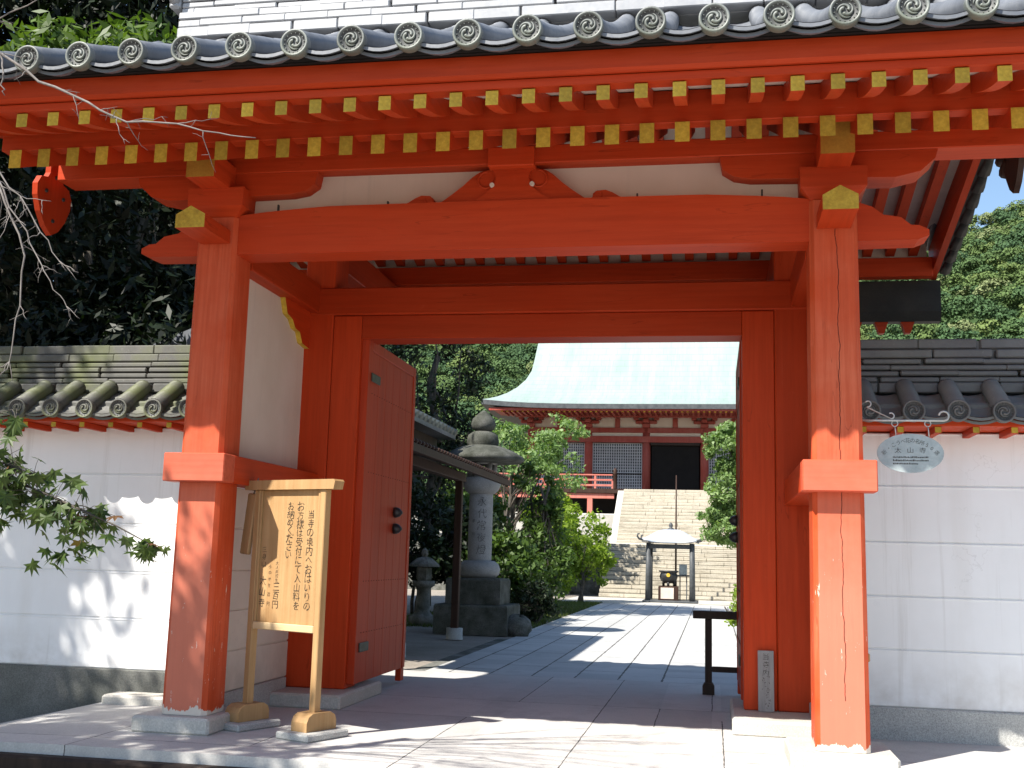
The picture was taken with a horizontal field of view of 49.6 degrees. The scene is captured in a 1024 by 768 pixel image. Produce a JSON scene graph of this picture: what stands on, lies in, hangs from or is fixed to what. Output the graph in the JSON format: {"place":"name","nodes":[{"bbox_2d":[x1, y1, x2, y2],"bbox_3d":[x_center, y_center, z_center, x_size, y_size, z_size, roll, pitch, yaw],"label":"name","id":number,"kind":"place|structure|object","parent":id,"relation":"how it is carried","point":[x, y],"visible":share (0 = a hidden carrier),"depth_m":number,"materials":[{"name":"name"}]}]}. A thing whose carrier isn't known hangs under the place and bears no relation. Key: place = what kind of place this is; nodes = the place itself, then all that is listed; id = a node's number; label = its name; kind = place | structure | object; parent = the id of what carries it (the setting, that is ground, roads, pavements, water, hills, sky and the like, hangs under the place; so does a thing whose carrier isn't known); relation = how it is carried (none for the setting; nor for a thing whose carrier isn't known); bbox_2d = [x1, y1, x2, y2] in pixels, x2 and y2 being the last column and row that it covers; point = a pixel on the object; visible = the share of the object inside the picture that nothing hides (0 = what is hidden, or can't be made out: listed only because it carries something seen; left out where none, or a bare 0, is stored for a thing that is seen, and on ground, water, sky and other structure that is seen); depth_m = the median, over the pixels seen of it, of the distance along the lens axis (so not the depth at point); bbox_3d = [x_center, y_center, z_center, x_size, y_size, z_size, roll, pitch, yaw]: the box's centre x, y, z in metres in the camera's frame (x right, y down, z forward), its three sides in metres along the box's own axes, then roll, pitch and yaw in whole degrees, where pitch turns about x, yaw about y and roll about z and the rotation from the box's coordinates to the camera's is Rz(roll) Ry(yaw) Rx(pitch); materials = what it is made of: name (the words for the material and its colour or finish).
{"place":"outdoors","nodes":[
{"label":"outdoors","id":0,"kind":"place"},
{"bbox_2d":[0,408,170,575],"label":"maple tree","id":1,"kind":"object","parent":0,"point":[14,496],"visible":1,"depth_m":3.70,"materials":[{"name":"green plant"}]},
{"bbox_2d":[0,0,255,378],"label":"bare tree","id":2,"kind":"object","parent":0,"point":[29,73],"visible":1,"depth_m":6.00,"materials":[{"name":"grey plant"}]},
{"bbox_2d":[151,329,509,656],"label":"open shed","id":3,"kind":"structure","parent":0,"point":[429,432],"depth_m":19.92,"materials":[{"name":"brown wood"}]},
{"bbox_2d":[406,600,601,628],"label":"grass","id":4,"kind":"structure","parent":0,"point":[581,605],"depth_m":31.22,"materials":[{"name":"green plant"}]},
{"bbox_2d":[531,526,581,600],"bbox_3d":[1.118,5.488,33.156,1.877,2.529,1.856,3,-9,-7],"label":"shrub","id":5,"kind":"object","parent":4,"relation":"on","point":[568,584],"visible":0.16,"depth_m":32.91,"materials":[{"name":"green plant"}]},
{"bbox_2d":[0,670,1023,767],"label":"gate pavement","id":6,"kind":"structure","parent":0,"point":[422,719],"depth_m":8.92,"materials":[{"name":"grey stone"}]},
{"bbox_2d":[0,752,246,767],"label":"pavement kerb","id":7,"kind":"structure","parent":6,"relation":"on","point":[16,760],"depth_m":7.86,"materials":[{"name":"grey stone"}]},
{"bbox_2d":[101,691,162,705],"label":"stone slab","id":8,"kind":"structure","parent":6,"relation":"on","point":[134,698],"depth_m":10.19,"materials":[{"name":"stone"}]},
{"bbox_2d":[224,718,279,732],"bbox_3d":[-2.170,2.766,9.023,0.340,0.058,0.470,-4,-11,33],"label":"stone pad","id":9,"kind":"object","parent":6,"relation":"on","point":[250,725],"visible":0.6,"depth_m":8.88,"materials":[{"name":"stone"}]},
{"bbox_2d":[225,479,343,732],"bbox_3d":[-1.830,1.755,8.992,1.030,1.945,0.330,-4,-11,33],"label":"notice board","id":10,"kind":"object","parent":9,"relation":"on","point":[289,566],"visible":1,"depth_m":9.00,"materials":[{"name":"brown wood"}]},
{"bbox_2d":[240,478,258,554],"bbox_3d":[-2.207,1.115,9.360,0.153,0.646,0.076,-6,-12,40],"label":"hanging board","id":11,"kind":"object","parent":10,"relation":"hanging from","point":[246,541],"visible":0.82,"depth_m":9.32,"materials":[{"name":"brown wood"}]},
{"bbox_2d":[276,727,347,742],"bbox_3d":[-1.551,2.719,8.613,0.340,0.058,0.470,-4,-11,33],"label":"stone pad","id":12,"kind":"object","parent":6,"relation":"on","point":[309,737],"visible":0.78,"depth_m":8.47,"materials":[{"name":"stone"}]},
{"bbox_2d":[0,0,1023,767],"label":"temple gate","id":13,"kind":"structure","parent":6,"relation":"on","point":[768,184],"depth_m":8.95,"materials":[{"name":"paint"}]},
{"bbox_2d":[346,339,415,684],"bbox_3d":[-1.320,1.429,11.811,0.170,3.540,1.860,0,-9,10],"label":"door leaf","id":14,"kind":"structure","parent":13,"relation":"in","point":[381,537],"depth_m":11.61,"materials":[{"name":"paint"}]},
{"bbox_2d":[729,342,742,699],"bbox_3d":[2.331,1.474,11.459,0.165,3.540,1.860,0,-9,10],"label":"door leaf","id":15,"kind":"structure","parent":13,"relation":"in","point":[736,520],"depth_m":11.22,"materials":[{"name":"paint"}]},
{"bbox_2d":[758,650,773,711],"bbox_3d":[2.267,2.652,9.892,0.140,0.530,0.060,0,-9,10],"label":"inscribed plank","id":16,"kind":"object","parent":13,"relation":"on","point":[765,681],"visible":1,"depth_m":9.88,"materials":[{"name":"grey wood"}]},
{"bbox_2d":[862,400,949,421],"bbox_3d":[2.926,0.202,8.293,0.662,0.159,0.015,0,-9,10],"label":"sign bracket","id":17,"kind":"object","parent":13,"relation":"attached to","point":[939,413],"visible":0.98,"depth_m":8.29,"materials":[{"name":"black metal"}]},
{"bbox_2d":[877,421,943,472],"bbox_3d":[2.962,0.465,8.244,0.476,0.393,0.014,0,-9,10],"label":"oval sign","id":18,"kind":"object","parent":17,"relation":"hanging from","point":[910,453],"visible":1,"depth_m":8.23,"materials":[{"name":"grey metal"}]},
{"bbox_2d":[693,610,736,694],"bbox_3d":[2.814,2.950,12.061,1.670,0.895,0.120,0,-9,10],"label":"barrier rail","id":19,"kind":"object","parent":6,"relation":"on","point":[708,687],"visible":0.43,"depth_m":12.15,"materials":[{"name":"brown wood"}]},
{"bbox_2d":[2,5,1023,228],"label":"sky","id":20,"kind":"structure","parent":0,"point":[996,193],"materials":[{"name":"blue"}]},
{"bbox_2d":[403,589,714,669],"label":"courtyard","id":21,"kind":"structure","parent":0,"point":[425,645],"depth_m":19.48,"materials":[{"name":"stone paving"}]},
{"bbox_2d":[0,0,103,320],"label":"evergreen tree","id":22,"kind":"object","parent":21,"relation":"on","point":[10,5],"visible":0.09,"depth_m":24.25,"materials":[{"name":"green plant"}]},
{"bbox_2d":[0,138,145,321],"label":"evergreen tree","id":23,"kind":"object","parent":21,"relation":"on","point":[3,155],"visible":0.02,"depth_m":18.91,"materials":[{"name":"green plant"}]},
{"bbox_2d":[0,9,176,280],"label":"evergreen tree","id":24,"kind":"object","parent":21,"relation":"on","point":[57,37],"visible":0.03,"depth_m":18.91,"materials":[{"name":"green plant"}]},
{"bbox_2d":[1,0,178,297],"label":"evergreen tree","id":25,"kind":"object","parent":21,"relation":"on","point":[156,10],"depth_m":29.58,"materials":[{"name":"green plant"}]},
{"bbox_2d":[0,0,180,230],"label":"evergreen tree","id":26,"kind":"object","parent":21,"relation":"on","point":[82,7],"visible":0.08,"depth_m":25.18,"materials":[{"name":"green plant"}]},
{"bbox_2d":[0,268,194,346],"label":"evergreen tree","id":27,"kind":"object","parent":21,"relation":"on","point":[118,334],"visible":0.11,"depth_m":14.69,"materials":[{"name":"green plant"}]},
{"bbox_2d":[0,1,194,307],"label":"evergreen tree","id":28,"kind":"object","parent":21,"relation":"on","point":[94,20],"visible":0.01,"depth_m":24.35,"materials":[{"name":"green plant"}]},
{"bbox_2d":[0,143,195,345],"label":"evergreen tree","id":29,"kind":"object","parent":21,"relation":"on","point":[139,268],"visible":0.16,"depth_m":15.68,"materials":[{"name":"green plant"}]},
{"bbox_2d":[94,201,383,346],"bbox_3d":[-6.977,-0.284,26.405,8.463,11.645,6.913,0,-9,10],"label":"evergreen tree","id":30,"kind":"object","parent":21,"relation":"on","point":[168,226],"depth_m":25.09,"materials":[{"name":"green plant"}]},
{"bbox_2d":[408,548,439,624],"bbox_3d":[-1.910,4.362,23.951,0.691,1.640,0.605,0,-9,10],"label":"stone lantern","id":31,"kind":"object","parent":21,"relation":"on","point":[423,584],"visible":0.89,"depth_m":23.79,"materials":[{"name":"grey stone"}]},
{"bbox_2d":[408,477,453,613],"bbox_3d":[-2.634,4.155,28.559,2.716,3.562,2.319,-4,-10,31],"label":"shrub","id":32,"kind":"object","parent":21,"relation":"on","point":[418,529],"visible":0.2,"depth_m":28.31,"materials":[{"name":"green plant"}]},
{"bbox_2d":[384,344,495,605],"bbox_3d":[-2.968,1.982,33.484,4.906,9.393,4.849,0,-9,10],"label":"evergreen tree","id":33,"kind":"object","parent":21,"relation":"on","point":[437,482],"visible":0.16,"depth_m":33.50,"materials":[{"name":"green plant"}]},
{"bbox_2d":[412,638,507,670],"bbox_3d":[-0.757,4.316,17.111,0.215,0.294,6.900,0,-9,10],"label":"path gutter","id":34,"kind":"object","parent":21,"relation":"on","point":[452,657],"visible":0.18,"depth_m":16.66,"materials":[{"name":"stone"}]},
{"bbox_2d":[408,499,512,584],"bbox_3d":[-1.270,4.233,26.895,2.738,2.963,2.424,0,-9,10],"label":"shrub","id":35,"kind":"object","parent":21,"relation":"on","point":[443,558],"visible":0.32,"depth_m":26.69,"materials":[{"name":"green plant"}]},
{"bbox_2d":[423,491,514,548],"bbox_3d":[-1.251,4.689,31.309,2.635,3.430,2.322,0,-9,10],"label":"shrub","id":36,"kind":"object","parent":21,"relation":"on","point":[499,509],"visible":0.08,"depth_m":31.13,"materials":[{"name":"green plant"}]},
{"bbox_2d":[433,410,523,636],"bbox_3d":[-0.627,2.712,22.130,1.700,4.410,1.700,0,-9,10],"label":"stone lantern","id":37,"kind":"object","parent":21,"relation":"on","point":[487,607],"visible":0.92,"depth_m":21.67,"materials":[{"name":"stone"}]},
{"bbox_2d":[445,525,549,595],"bbox_3d":[-0.337,4.537,26.490,2.548,2.313,2.373,0,-9,10],"label":"shrub","id":38,"kind":"object","parent":21,"relation":"on","point":[519,559],"visible":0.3,"depth_m":26.00,"materials":[{"name":"green plant"}]},
{"bbox_2d":[408,542,604,594],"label":"stone terrace","id":39,"kind":"structure","parent":21,"relation":"on","point":[591,587],"depth_m":46.48,"materials":[{"name":"grey stone"}]},
{"bbox_2d":[434,467,508,503],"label":"shrub","id":40,"kind":"object","parent":39,"relation":"on","point":[464,493],"visible":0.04,"depth_m":48.89,"materials":[{"name":"green plant"}]},
{"bbox_2d":[412,512,613,543],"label":"stone terrace","id":41,"kind":"structure","parent":39,"relation":"on","point":[609,518],"depth_m":53.38,"materials":[{"name":"beige stone"}]},
{"bbox_2d":[519,493,580,528],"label":"shrub","id":42,"kind":"object","parent":39,"relation":"on","point":[568,501],"visible":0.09,"depth_m":49.81,"materials":[{"name":"green plant"}]},
{"bbox_2d":[508,614,531,636],"bbox_3d":[0.101,4.684,21.257,0.568,0.541,0.484,0,-9,10],"label":"garden stone","id":43,"kind":"object","parent":21,"relation":"on","point":[519,625],"visible":0.72,"depth_m":21.09,"materials":[{"name":"grey stone"}]},
{"bbox_2d":[510,577,563,624],"bbox_3d":[0.510,5.025,25.503,1.429,1.172,1.377,0,-9,10],"label":"shrub","id":44,"kind":"object","parent":21,"relation":"on","point":[527,598],"visible":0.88,"depth_m":25.13,"materials":[{"name":"green plant"}]},
{"bbox_2d":[491,412,590,576],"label":"leafy tree","id":45,"kind":"object","parent":21,"relation":"on","point":[546,461],"visible":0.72,"depth_m":44.07,"materials":[{"name":"green plant"}]},
{"bbox_2d":[511,458,575,611],"bbox_3d":[0.804,4.093,29.735,1.815,4.234,2.025,0,-9,10],"label":"tree","id":46,"kind":"object","parent":21,"relation":"on","point":[552,506],"visible":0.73,"depth_m":29.75,"materials":[{"name":"green plant"}]},
{"bbox_2d":[514,523,588,580],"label":"shrub","id":47,"kind":"object","parent":21,"relation":"on","point":[522,531],"visible":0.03,"depth_m":45.15,"materials":[{"name":"green plant"}]},
{"bbox_2d":[532,603,602,629],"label":"verge kerb","id":48,"kind":"structure","parent":21,"relation":"on","point":[564,617],"depth_m":27.80,"materials":[{"name":"stone"}]},
{"bbox_2d":[547,502,618,601],"bbox_3d":[2.418,5.878,38.773,2.469,3.546,2.786,-5,-11,38],"label":"shrub","id":49,"kind":"object","parent":21,"relation":"on","point":[592,556],"visible":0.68,"depth_m":38.51,"materials":[{"name":"green plant"}]},
{"bbox_2d":[694,420,735,549],"bbox_3d":[5.691,3.439,27.687,2.247,5.130,1.592,0,-9,10],"label":"clipped tree","id":50,"kind":"object","parent":21,"relation":"on","point":[720,510],"visible":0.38,"depth_m":27.67,"materials":[{"name":"green plant"}]},
{"bbox_2d":[724,584,736,626],"bbox_3d":[4.913,4.750,22.966,1.029,1.212,0.981,0,-9,10],"label":"shrub","id":51,"kind":"object","parent":21,"relation":"on","point":[733,609],"visible":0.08,"depth_m":23.00,"materials":[{"name":"green plant"}]},
{"bbox_2d":[426,603,736,684],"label":"courtyard path","id":52,"kind":"structure","parent":0,"point":[639,642],"depth_m":18.64,"materials":[{"name":"grey stone"}]},
{"bbox_2d":[563,596,731,606],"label":"forecourt","id":53,"kind":"structure","parent":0,"point":[620,600],"depth_m":39.90,"materials":[{"name":"stone"}]},
{"bbox_2d":[599,489,736,600],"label":"stone staircase","id":54,"kind":"structure","parent":53,"relation":"on","point":[645,512],"depth_m":46.63,"materials":[{"name":"beige stone"}]},
{"bbox_2d":[636,523,703,603],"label":"incense canopy","id":55,"kind":"object","parent":53,"relation":"on","point":[671,537],"visible":0.97,"depth_m":40.04,"materials":[{"name":"grey metal"}]},
{"bbox_2d":[658,586,678,600],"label":"wooden plinth","id":56,"kind":"structure","parent":55,"relation":"on","point":[668,593],"depth_m":40.14,"materials":[{"name":"white wood"}]},
{"bbox_2d":[659,570,678,585],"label":"incense burner","id":57,"kind":"object","parent":56,"relation":"on","point":[667,577],"visible":1,"depth_m":40.30,"materials":[{"name":"black metal"}]},
{"bbox_2d":[677,564,688,600],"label":"collection box stand","id":58,"kind":"object","parent":55,"relation":"on","point":[682,570],"visible":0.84,"depth_m":40.46,"materials":[{"name":"grey metal"}]},
{"bbox_2d":[675,475,676,585],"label":"slender pole","id":59,"kind":"object","parent":53,"relation":"on","point":[676,528],"visible":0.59,"depth_m":41.97,"materials":[{"name":"grey metal"}]},
{"bbox_2d":[699,600,735,605],"bbox_3d":[7.202,7.684,38.842,1.300,0.140,0.400,0,-9,10],"label":"kerb strip","id":60,"kind":"object","parent":53,"relation":"on","point":[723,603],"visible":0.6,"depth_m":38.68,"materials":[{"name":"stone"}]},
{"bbox_2d":[413,221,1023,498],"bbox_3d":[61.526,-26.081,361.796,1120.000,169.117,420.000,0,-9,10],"label":"hill","id":61,"kind":"structure","parent":0,"point":[971,318],"depth_m":280.82,"materials":[{"name":"green plant"}]},
{"bbox_2d":[384,199,1023,494],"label":"hillside wood","id":62,"kind":"object","parent":61,"relation":"on","point":[995,239],"visible":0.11,"depth_m":285.13,"materials":[{"name":"green plant"}]},
{"label":"upper ground","id":63,"kind":"structure","parent":0,"visible":0},
{"bbox_2d":[482,342,738,513],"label":"hall","id":64,"kind":"structure","parent":63,"relation":"on","point":[648,415],"depth_m":56.98,"materials":[{"name":"paint"}]},
{"bbox_2d":[651,446,698,489],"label":"doorway","id":65,"kind":"structure","parent":64,"relation":"in","point":[668,462],"depth_m":56.43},
{"label":"ground","id":66,"kind":"structure","parent":0,"visible":0},
{"bbox_2d":[0,345,244,722],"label":"boundary wall","id":67,"kind":"structure","parent":66,"relation":"on","point":[106,422],"depth_m":10.82,"materials":[{"name":"white paint"}]},
{"bbox_2d":[860,338,1023,746],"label":"boundary wall","id":68,"kind":"structure","parent":66,"relation":"on","point":[944,541],"depth_m":9.42,"materials":[{"name":"white paint"}]}
]}

